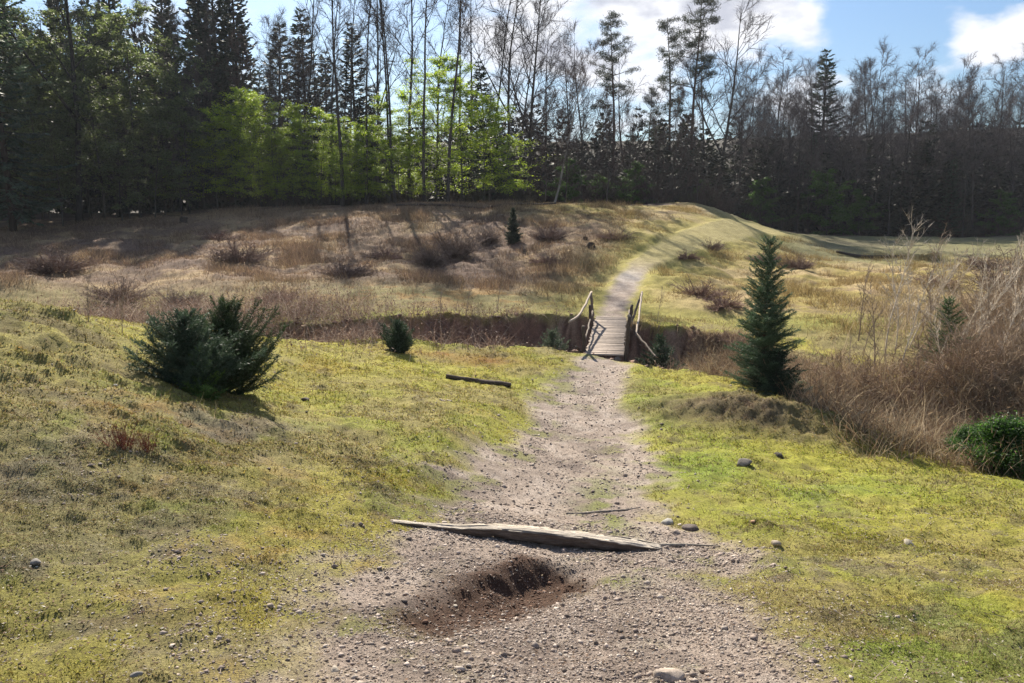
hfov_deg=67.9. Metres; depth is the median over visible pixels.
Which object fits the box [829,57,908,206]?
bare tree
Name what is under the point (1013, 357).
thorn bush
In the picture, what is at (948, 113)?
bare tree
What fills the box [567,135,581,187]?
thicket tree
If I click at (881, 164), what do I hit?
bare tree
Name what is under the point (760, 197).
green bush
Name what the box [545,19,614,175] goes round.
bare tree
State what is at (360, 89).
spruce tree
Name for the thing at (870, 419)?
thorn bush
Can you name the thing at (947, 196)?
spruce tree
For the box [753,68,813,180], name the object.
bare tree
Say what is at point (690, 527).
stone
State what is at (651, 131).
thicket tree
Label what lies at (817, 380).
thorn bush
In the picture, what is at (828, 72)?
spruce tree
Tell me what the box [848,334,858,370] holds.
sapling
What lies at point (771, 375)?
spruce shrub
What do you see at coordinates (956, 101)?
bare tree
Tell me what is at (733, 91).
bare tree
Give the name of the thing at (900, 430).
dead bracken
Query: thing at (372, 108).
spruce tree
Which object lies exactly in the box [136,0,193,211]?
spruce tree
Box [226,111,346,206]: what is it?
beech tree
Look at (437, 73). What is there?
beech tree
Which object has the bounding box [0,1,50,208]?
spruce tree
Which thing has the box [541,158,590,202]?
green bush
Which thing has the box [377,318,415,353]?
spruce shrub
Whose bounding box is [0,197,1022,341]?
heather
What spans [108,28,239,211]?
leafy tree
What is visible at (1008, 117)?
bare tree
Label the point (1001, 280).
sapling
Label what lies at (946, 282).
sapling
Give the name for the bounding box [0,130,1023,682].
ground
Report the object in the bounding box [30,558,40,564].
stone
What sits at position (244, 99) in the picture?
beech tree
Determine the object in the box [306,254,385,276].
heath bush
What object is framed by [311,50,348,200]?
spruce tree
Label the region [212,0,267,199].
spruce tree
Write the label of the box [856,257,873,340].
sapling
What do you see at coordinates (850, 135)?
bare tree
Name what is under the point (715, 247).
heath bush
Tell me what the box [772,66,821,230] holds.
bare tree
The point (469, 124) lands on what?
spruce tree
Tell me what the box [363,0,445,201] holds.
bare tree
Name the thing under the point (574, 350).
earth clods
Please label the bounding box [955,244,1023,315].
thorn bush
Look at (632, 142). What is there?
thicket tree
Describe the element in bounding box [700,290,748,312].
heath bush
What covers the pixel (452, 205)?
log
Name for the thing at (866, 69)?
bare tree
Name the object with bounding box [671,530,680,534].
stone
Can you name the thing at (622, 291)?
path
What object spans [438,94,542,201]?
beech tree
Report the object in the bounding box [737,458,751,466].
stone
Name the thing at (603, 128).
thicket tree
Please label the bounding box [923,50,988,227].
bare tree
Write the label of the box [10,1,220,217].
leafy tree
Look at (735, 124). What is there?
bare tree
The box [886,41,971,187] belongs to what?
bare tree
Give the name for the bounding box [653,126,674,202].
thicket tree
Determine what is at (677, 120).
thicket tree
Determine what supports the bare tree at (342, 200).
on the ground at (690, 416)
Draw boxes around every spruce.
[504,207,522,243]
[721,235,808,395]
[903,296,973,370]
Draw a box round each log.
[390,519,661,551]
[396,203,485,208]
[446,374,510,386]
[480,202,556,208]
[836,250,905,257]
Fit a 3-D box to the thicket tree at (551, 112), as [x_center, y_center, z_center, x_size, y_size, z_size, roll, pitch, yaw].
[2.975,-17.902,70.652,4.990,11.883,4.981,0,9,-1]
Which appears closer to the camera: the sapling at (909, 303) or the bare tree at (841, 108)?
the sapling at (909, 303)
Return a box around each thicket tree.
[502,131,517,183]
[509,132,524,181]
[510,100,538,197]
[519,121,553,198]
[523,84,564,191]
[535,91,575,188]
[550,97,587,202]
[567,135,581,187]
[569,103,592,202]
[579,122,608,195]
[584,98,612,179]
[588,108,634,195]
[615,101,658,191]
[626,127,645,204]
[639,143,659,189]
[644,115,674,200]
[645,86,694,202]
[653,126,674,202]
[665,115,690,199]
[671,114,710,200]
[683,99,711,202]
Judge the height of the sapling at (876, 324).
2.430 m
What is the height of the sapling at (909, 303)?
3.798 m
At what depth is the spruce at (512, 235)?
43.18 m
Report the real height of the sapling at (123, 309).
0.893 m
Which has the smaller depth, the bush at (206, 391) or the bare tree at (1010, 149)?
the bush at (206, 391)
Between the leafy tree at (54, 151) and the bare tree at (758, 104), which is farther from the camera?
the bare tree at (758, 104)
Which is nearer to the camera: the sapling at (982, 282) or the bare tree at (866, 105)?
the sapling at (982, 282)
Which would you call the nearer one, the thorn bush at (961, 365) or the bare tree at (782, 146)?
the thorn bush at (961, 365)
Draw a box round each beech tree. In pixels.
[146,107,276,208]
[187,87,314,206]
[193,86,312,208]
[194,91,337,206]
[223,124,320,205]
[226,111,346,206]
[255,99,362,204]
[283,107,374,205]
[290,135,365,204]
[301,129,388,204]
[317,96,440,203]
[322,118,420,203]
[332,51,537,200]
[337,91,479,198]
[360,133,438,201]
[388,63,550,200]
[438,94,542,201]
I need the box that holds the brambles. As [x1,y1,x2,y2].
[5,272,724,376]
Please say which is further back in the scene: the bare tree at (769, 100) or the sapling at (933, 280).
the bare tree at (769, 100)
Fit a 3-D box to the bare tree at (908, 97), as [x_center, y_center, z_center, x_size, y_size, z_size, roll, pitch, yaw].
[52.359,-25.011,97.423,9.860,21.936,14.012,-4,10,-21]
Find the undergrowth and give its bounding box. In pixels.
[183,145,1023,236]
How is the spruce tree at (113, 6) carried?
on the ground at (690, 416)
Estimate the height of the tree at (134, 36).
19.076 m
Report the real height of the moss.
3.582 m
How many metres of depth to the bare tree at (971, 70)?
94.24 m
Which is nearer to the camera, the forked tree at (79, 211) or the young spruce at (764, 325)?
the young spruce at (764, 325)
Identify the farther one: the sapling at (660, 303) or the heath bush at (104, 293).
the heath bush at (104, 293)
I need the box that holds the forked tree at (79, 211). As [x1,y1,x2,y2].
[0,0,137,223]
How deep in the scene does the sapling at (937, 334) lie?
18.94 m
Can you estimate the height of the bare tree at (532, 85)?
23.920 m
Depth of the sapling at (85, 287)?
11.56 m
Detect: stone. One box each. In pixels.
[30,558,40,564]
[130,671,142,677]
[330,665,338,671]
[653,668,684,682]
[661,518,672,524]
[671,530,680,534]
[681,524,698,530]
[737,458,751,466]
[771,540,780,545]
[904,539,913,544]
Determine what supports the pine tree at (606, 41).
on the ground at (690, 416)
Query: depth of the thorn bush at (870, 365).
19.07 m
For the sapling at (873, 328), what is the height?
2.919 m
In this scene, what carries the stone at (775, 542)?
on the ground at (690, 416)
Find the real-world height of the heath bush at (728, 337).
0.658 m
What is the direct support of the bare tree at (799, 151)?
on the ground at (690, 416)
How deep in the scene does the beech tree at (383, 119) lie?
63.42 m
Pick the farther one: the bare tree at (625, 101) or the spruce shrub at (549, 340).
the bare tree at (625, 101)
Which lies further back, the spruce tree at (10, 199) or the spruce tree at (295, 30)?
the spruce tree at (295, 30)
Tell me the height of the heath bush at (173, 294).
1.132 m
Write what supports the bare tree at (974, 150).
on the ground at (690, 416)
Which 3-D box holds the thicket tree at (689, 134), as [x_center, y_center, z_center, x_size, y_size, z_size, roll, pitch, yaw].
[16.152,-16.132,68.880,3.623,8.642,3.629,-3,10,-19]
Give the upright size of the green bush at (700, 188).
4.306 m
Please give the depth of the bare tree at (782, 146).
82.08 m
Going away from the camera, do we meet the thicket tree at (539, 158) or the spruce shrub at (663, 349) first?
the spruce shrub at (663, 349)
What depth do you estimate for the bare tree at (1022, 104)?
88.64 m
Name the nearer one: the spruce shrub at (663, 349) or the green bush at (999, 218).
the spruce shrub at (663, 349)
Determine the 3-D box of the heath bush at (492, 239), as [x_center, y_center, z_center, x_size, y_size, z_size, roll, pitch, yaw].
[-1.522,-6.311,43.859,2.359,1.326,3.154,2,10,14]
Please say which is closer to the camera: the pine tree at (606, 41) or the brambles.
the brambles
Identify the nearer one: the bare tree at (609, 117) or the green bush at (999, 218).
the bare tree at (609, 117)
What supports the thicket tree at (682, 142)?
on the ground at (690, 416)
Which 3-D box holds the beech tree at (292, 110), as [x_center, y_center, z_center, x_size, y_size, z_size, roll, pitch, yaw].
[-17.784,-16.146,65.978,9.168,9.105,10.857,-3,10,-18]
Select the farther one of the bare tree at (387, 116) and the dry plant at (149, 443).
the bare tree at (387, 116)
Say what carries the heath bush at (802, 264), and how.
on the ground at (690, 416)
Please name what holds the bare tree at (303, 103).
on the ground at (690, 416)
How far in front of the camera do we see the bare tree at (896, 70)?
96.58 m
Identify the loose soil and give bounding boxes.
[375,549,596,641]
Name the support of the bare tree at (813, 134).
on the ground at (690, 416)
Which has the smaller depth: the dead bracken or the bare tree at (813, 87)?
the dead bracken
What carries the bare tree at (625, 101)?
on the ground at (690, 416)
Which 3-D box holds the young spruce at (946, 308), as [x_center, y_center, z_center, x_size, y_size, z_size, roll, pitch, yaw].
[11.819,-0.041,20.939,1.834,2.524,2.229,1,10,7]
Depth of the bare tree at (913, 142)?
89.75 m
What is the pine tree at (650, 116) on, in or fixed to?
on the ground at (690, 416)
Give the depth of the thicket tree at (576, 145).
67.59 m
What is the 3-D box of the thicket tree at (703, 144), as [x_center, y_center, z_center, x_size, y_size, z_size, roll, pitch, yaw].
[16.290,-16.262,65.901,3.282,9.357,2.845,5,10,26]
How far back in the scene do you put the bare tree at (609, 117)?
65.98 m
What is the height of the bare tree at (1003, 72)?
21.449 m
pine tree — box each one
[584,10,640,187]
[635,86,666,168]
[643,16,697,173]
[657,0,722,196]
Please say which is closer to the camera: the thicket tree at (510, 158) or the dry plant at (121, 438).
the dry plant at (121, 438)
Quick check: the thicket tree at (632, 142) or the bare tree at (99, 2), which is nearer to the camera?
the bare tree at (99, 2)
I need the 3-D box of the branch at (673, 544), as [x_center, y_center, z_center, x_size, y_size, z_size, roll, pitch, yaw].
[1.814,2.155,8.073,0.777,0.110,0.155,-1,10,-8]
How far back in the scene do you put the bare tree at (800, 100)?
89.05 m
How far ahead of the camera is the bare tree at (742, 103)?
95.33 m
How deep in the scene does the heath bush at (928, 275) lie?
36.73 m
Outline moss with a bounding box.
[0,298,1023,682]
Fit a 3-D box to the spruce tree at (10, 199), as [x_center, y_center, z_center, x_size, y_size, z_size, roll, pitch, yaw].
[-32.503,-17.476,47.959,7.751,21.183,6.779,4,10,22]
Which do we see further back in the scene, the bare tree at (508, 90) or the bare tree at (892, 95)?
the bare tree at (892, 95)
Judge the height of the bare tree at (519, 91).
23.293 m
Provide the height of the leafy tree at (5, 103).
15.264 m
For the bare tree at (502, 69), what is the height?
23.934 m
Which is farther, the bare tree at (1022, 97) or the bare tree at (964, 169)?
the bare tree at (1022, 97)
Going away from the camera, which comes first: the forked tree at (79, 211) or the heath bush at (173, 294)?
the heath bush at (173, 294)
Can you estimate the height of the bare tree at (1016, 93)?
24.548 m
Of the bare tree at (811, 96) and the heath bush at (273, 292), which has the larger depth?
the bare tree at (811, 96)
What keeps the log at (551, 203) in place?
on the ground at (690, 416)
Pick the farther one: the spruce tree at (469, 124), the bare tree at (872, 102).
the bare tree at (872, 102)
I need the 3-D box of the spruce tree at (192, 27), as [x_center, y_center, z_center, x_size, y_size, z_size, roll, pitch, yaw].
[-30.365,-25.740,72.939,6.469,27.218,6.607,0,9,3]
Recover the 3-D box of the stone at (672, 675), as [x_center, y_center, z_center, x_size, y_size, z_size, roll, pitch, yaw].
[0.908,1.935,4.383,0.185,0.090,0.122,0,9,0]
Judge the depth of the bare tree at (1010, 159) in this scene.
87.20 m
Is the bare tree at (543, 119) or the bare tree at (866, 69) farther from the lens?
the bare tree at (866, 69)
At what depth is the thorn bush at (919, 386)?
18.40 m
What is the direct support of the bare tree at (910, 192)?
on the ground at (690, 416)
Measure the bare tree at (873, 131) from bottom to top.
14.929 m
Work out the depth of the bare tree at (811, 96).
87.74 m
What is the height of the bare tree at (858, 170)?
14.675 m
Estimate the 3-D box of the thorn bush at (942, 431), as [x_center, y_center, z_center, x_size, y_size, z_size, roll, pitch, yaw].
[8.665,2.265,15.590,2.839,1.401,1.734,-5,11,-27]
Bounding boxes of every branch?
[566,507,640,513]
[659,543,719,546]
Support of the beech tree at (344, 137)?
on the ground at (690, 416)
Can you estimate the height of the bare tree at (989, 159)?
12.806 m
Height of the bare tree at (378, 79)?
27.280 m
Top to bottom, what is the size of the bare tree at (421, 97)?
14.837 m
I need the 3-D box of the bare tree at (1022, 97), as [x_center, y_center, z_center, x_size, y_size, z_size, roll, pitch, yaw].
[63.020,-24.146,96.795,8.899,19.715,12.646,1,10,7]
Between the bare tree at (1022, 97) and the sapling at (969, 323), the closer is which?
the sapling at (969, 323)
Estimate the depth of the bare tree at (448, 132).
81.32 m
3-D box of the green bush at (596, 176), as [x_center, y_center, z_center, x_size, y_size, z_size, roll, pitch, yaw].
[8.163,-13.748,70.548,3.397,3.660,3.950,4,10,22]
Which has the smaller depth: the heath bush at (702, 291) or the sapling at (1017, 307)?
the sapling at (1017, 307)
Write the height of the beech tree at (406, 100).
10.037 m
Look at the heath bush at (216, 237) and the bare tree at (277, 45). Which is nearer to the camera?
the heath bush at (216, 237)
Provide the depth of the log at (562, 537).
7.79 m
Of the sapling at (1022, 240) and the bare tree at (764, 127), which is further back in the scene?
the bare tree at (764, 127)
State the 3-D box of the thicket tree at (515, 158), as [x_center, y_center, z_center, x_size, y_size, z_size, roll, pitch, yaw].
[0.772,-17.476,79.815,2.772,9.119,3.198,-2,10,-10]
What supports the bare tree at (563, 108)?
on the ground at (690, 416)
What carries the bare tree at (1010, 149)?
on the ground at (690, 416)
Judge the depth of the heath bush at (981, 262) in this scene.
46.36 m
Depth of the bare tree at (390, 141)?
61.52 m
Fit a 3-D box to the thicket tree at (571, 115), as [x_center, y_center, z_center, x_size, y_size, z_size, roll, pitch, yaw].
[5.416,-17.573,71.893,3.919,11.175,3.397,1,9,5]
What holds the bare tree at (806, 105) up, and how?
on the ground at (690, 416)
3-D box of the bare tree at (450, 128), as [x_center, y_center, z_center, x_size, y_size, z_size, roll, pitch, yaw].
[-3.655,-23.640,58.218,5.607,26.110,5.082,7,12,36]
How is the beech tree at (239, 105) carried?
on the ground at (690, 416)
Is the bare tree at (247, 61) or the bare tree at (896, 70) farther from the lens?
the bare tree at (896, 70)
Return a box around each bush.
[8,242,100,274]
[70,272,158,302]
[120,306,268,389]
[127,294,292,395]
[145,281,217,307]
[172,345,228,400]
[188,224,239,240]
[191,232,284,263]
[250,284,299,303]
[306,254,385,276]
[363,240,405,259]
[403,240,453,266]
[421,221,501,258]
[470,223,504,242]
[519,250,569,265]
[522,219,577,241]
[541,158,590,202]
[588,173,610,202]
[595,228,638,239]
[604,161,658,203]
[667,270,730,299]
[676,248,704,260]
[680,179,713,202]
[694,237,729,251]
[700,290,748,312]
[704,328,747,343]
[740,177,797,224]
[744,251,786,262]
[776,250,816,269]
[796,168,863,234]
[796,360,919,424]
[800,360,866,408]
[814,340,942,410]
[827,188,889,235]
[834,338,999,426]
[848,395,894,436]
[888,249,1023,332]
[888,304,1023,401]
[890,263,1023,389]
[903,267,971,288]
[907,417,969,440]
[931,237,1023,348]
[952,248,1023,268]
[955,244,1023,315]
[961,246,1023,292]
[973,189,1023,236]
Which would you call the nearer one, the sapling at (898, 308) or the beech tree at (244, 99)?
the sapling at (898, 308)
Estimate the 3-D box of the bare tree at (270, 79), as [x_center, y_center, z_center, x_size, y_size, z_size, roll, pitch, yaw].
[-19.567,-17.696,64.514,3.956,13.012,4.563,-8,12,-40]
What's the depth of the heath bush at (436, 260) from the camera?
37.61 m
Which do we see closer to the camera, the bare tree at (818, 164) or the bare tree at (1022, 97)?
the bare tree at (818, 164)
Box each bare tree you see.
[63,0,151,216]
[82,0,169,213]
[146,72,185,214]
[152,0,212,209]
[172,0,242,207]
[175,52,223,209]
[208,28,280,206]
[227,10,297,205]
[242,3,326,205]
[259,58,298,205]
[260,15,311,205]
[271,5,348,205]
[276,93,316,202]
[278,36,336,205]
[293,0,330,205]
[293,18,373,160]
[303,0,393,205]
[310,38,356,182]
[317,0,356,204]
[330,0,395,204]
[345,0,427,203]
[347,43,399,203]
[355,0,395,202]
[360,0,393,205]
[360,0,396,202]
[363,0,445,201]
[375,0,472,201]
[385,69,442,185]
[417,0,502,199]
[419,0,444,201]
[426,74,469,190]
[437,0,549,199]
[446,0,476,201]
[451,0,503,201]
[477,0,579,201]
[481,76,517,183]
[488,0,525,202]
[492,0,567,191]
[501,5,578,185]
[522,89,570,202]
[535,29,600,177]
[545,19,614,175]
[552,105,591,202]
[589,40,694,173]
[593,86,638,201]
[651,0,774,188]
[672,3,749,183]
[708,57,761,205]
[711,56,794,184]
[719,95,800,202]
[720,40,781,202]
[722,94,776,214]
[733,86,818,175]
[734,90,777,195]
[738,46,823,180]
[741,93,804,227]
[742,99,780,189]
[743,80,798,222]
[744,84,817,190]
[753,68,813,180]
[759,93,815,202]
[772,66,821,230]
[774,102,821,230]
[777,101,818,232]
[780,79,822,231]
[784,53,855,231]
[790,63,838,231]
[790,95,837,231]
[792,118,828,232]
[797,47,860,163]
[808,115,868,230]
[809,66,844,173]
[815,83,875,234]
[815,92,873,220]
[819,103,887,234]
[820,103,886,235]
[825,93,878,198]
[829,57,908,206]
[829,60,880,183]
[830,35,908,233]
[840,96,901,234]
[843,54,909,209]
[846,109,905,235]
[848,63,888,219]
[852,77,925,235]
[864,63,952,225]
[872,109,910,235]
[875,62,945,235]
[875,98,925,221]
[879,62,943,198]
[880,100,940,236]
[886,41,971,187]
[894,111,959,236]
[900,105,938,227]
[900,118,974,236]
[903,103,956,234]
[904,89,978,206]
[905,69,952,231]
[915,73,986,236]
[921,83,982,209]
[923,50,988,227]
[930,52,1023,211]
[934,75,983,190]
[934,95,974,169]
[939,73,996,172]
[939,89,1000,236]
[944,115,988,236]
[948,62,1016,178]
[955,70,1023,181]
[957,62,1018,207]
[968,96,1009,218]
[970,124,1002,234]
[977,81,1023,208]
[978,114,1020,213]
[980,73,1023,209]
[983,97,1023,230]
[990,84,1023,144]
[990,110,1023,232]
[996,101,1023,212]
[999,43,1023,217]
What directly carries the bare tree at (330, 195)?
on the ground at (690, 416)
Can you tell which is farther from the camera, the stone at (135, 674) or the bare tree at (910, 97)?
the bare tree at (910, 97)
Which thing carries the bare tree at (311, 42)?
on the ground at (690, 416)
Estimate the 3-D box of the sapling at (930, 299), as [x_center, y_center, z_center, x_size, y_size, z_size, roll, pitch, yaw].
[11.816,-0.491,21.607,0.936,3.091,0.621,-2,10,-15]
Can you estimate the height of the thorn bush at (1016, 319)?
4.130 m
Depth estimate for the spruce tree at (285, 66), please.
81.41 m
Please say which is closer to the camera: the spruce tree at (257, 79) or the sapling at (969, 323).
the sapling at (969, 323)
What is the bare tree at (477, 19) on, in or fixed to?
on the ground at (690, 416)
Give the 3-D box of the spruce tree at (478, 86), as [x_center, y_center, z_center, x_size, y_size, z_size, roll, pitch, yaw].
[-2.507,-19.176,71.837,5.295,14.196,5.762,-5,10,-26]
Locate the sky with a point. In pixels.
(850, 28)
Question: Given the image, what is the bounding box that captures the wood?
[0,0,1023,236]
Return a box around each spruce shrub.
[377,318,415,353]
[535,327,571,350]
[635,333,693,370]
[740,346,815,397]
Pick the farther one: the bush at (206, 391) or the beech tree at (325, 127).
the beech tree at (325, 127)
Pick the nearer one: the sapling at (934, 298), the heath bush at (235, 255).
the sapling at (934, 298)
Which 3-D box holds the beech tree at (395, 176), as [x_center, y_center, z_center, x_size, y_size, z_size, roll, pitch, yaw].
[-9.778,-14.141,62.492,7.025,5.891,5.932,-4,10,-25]
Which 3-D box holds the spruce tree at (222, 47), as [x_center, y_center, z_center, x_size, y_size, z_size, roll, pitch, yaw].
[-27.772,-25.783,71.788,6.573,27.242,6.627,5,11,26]
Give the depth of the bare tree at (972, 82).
87.21 m
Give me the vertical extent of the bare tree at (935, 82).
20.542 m
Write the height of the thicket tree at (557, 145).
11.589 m
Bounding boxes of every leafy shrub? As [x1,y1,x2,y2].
[939,422,995,460]
[949,410,1023,477]
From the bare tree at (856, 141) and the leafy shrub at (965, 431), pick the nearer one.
the leafy shrub at (965, 431)
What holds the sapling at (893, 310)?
on the ground at (690, 416)
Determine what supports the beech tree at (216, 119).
on the ground at (690, 416)
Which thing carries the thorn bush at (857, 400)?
on the ground at (690, 416)
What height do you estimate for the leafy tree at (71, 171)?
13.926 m
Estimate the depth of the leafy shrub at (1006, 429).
13.23 m
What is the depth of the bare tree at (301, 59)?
71.80 m
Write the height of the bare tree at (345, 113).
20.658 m
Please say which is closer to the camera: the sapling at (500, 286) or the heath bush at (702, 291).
the sapling at (500, 286)
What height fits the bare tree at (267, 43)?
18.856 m
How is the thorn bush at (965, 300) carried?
on the ground at (690, 416)
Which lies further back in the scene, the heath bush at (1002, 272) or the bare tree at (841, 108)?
the bare tree at (841, 108)
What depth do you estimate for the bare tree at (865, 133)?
86.72 m
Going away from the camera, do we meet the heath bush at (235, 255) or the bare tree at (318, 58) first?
the heath bush at (235, 255)
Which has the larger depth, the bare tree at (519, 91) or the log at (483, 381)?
the bare tree at (519, 91)
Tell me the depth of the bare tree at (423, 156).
61.57 m
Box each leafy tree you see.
[0,0,122,219]
[0,0,192,217]
[0,29,120,219]
[0,48,59,178]
[0,73,96,220]
[5,8,182,216]
[6,44,151,218]
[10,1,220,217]
[12,109,93,225]
[79,108,165,220]
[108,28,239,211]
[110,93,208,217]
[123,88,237,213]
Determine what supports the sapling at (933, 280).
on the ground at (690, 416)
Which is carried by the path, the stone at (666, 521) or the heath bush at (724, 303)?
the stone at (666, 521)
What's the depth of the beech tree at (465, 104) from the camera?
62.85 m
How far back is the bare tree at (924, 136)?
81.98 m
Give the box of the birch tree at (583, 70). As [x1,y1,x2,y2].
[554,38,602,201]
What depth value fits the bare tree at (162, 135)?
59.03 m
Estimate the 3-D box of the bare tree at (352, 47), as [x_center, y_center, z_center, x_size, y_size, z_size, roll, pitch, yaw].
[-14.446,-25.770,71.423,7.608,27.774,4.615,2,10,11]
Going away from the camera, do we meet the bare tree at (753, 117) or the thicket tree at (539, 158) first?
the thicket tree at (539, 158)
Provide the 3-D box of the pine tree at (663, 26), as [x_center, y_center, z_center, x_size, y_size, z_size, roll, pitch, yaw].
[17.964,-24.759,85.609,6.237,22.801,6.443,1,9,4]
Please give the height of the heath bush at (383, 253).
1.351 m
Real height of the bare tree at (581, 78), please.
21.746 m
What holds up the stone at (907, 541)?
on the ground at (690, 416)
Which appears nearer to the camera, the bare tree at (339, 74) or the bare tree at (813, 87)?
the bare tree at (339, 74)
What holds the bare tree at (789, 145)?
on the ground at (690, 416)
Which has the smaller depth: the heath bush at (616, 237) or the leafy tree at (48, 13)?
the heath bush at (616, 237)
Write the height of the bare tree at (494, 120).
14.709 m
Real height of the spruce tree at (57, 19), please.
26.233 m
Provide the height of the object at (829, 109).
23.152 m
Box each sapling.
[82,264,92,321]
[118,288,125,332]
[437,287,442,326]
[465,274,476,314]
[497,265,507,308]
[656,286,663,322]
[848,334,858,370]
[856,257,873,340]
[856,277,885,377]
[863,293,891,354]
[872,231,908,353]
[877,209,934,361]
[899,234,918,329]
[900,264,955,364]
[909,247,964,348]
[918,248,968,337]
[919,308,950,389]
[921,271,941,350]
[924,223,949,300]
[924,232,959,322]
[938,236,985,320]
[961,257,1010,338]
[965,247,1023,351]
[973,244,997,341]
[973,244,1023,323]
[993,285,1023,333]
[1001,291,1023,349]
[1002,232,1023,333]
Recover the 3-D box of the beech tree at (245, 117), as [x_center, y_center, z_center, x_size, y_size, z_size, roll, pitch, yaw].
[-22.620,-16.337,64.787,11.117,10.257,12.928,-6,11,-30]
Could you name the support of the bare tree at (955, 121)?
on the ground at (690, 416)
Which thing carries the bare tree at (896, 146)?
on the ground at (690, 416)
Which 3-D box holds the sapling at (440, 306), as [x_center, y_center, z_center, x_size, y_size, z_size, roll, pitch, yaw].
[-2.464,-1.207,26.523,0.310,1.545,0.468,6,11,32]
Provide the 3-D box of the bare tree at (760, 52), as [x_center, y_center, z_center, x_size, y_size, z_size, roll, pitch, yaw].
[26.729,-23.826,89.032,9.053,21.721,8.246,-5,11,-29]
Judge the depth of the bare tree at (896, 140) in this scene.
89.16 m
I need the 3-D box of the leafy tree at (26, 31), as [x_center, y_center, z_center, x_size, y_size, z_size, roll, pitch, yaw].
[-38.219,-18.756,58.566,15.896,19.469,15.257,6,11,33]
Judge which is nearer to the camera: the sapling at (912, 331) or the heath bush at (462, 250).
the sapling at (912, 331)
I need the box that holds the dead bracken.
[629,266,1023,478]
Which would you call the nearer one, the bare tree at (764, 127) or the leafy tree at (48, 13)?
the leafy tree at (48, 13)
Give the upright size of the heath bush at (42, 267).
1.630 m
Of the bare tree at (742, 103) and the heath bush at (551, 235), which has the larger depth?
the bare tree at (742, 103)
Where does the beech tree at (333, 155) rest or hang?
on the ground at (690, 416)
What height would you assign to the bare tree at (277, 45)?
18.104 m
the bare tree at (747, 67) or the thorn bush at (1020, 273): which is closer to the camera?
the thorn bush at (1020, 273)
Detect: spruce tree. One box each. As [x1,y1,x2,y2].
[0,0,77,231]
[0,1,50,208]
[38,0,98,213]
[82,0,150,213]
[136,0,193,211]
[166,0,227,208]
[187,0,253,199]
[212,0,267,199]
[248,65,275,196]
[258,22,301,183]
[265,6,336,205]
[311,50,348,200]
[325,22,385,204]
[359,87,387,186]
[445,81,489,201]
[456,60,512,200]
[786,49,845,232]
[933,158,966,237]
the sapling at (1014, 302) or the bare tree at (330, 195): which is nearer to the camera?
the sapling at (1014, 302)
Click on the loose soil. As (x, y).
(485, 600)
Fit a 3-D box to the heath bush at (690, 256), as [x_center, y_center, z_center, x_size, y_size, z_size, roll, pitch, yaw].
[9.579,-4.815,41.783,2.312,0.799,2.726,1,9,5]
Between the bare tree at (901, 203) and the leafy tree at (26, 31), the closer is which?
the leafy tree at (26, 31)
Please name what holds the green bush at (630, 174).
on the ground at (690, 416)
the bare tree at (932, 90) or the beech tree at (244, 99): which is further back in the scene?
the bare tree at (932, 90)
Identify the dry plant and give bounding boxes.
[85,417,141,449]
[119,428,159,452]
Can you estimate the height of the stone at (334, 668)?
0.040 m
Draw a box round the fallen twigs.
[0,300,1023,682]
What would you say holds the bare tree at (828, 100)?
on the ground at (690, 416)
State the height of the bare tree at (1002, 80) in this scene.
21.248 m
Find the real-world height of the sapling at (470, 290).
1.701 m
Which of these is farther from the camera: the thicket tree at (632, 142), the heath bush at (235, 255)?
the thicket tree at (632, 142)
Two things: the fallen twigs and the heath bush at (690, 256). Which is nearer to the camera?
the fallen twigs
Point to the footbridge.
(606, 333)
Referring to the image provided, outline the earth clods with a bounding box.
[142,313,1016,460]
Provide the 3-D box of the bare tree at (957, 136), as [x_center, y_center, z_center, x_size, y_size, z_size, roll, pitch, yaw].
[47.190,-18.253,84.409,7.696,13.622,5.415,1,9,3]
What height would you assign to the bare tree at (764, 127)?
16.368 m
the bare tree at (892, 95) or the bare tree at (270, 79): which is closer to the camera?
the bare tree at (270, 79)
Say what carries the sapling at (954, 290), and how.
on the ground at (690, 416)
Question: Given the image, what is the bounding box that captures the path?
[256,219,831,682]
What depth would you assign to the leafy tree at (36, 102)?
54.24 m
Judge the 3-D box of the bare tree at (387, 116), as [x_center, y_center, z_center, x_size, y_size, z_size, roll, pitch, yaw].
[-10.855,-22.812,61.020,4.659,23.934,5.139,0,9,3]
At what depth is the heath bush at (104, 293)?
30.09 m
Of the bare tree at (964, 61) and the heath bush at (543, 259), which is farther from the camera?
the bare tree at (964, 61)
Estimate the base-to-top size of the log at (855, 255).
0.515 m
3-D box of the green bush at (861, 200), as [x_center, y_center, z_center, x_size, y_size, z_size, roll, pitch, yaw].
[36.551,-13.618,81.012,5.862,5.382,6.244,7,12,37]
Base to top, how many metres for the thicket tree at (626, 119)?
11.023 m
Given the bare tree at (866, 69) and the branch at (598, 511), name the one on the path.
the branch at (598, 511)
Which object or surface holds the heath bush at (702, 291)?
on the ground at (690, 416)
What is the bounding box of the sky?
[1,0,1023,141]
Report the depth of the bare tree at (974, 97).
94.12 m
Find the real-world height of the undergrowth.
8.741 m
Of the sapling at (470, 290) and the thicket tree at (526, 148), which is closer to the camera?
the sapling at (470, 290)
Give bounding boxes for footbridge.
[568,291,656,361]
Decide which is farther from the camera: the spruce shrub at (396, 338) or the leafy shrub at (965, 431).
the spruce shrub at (396, 338)

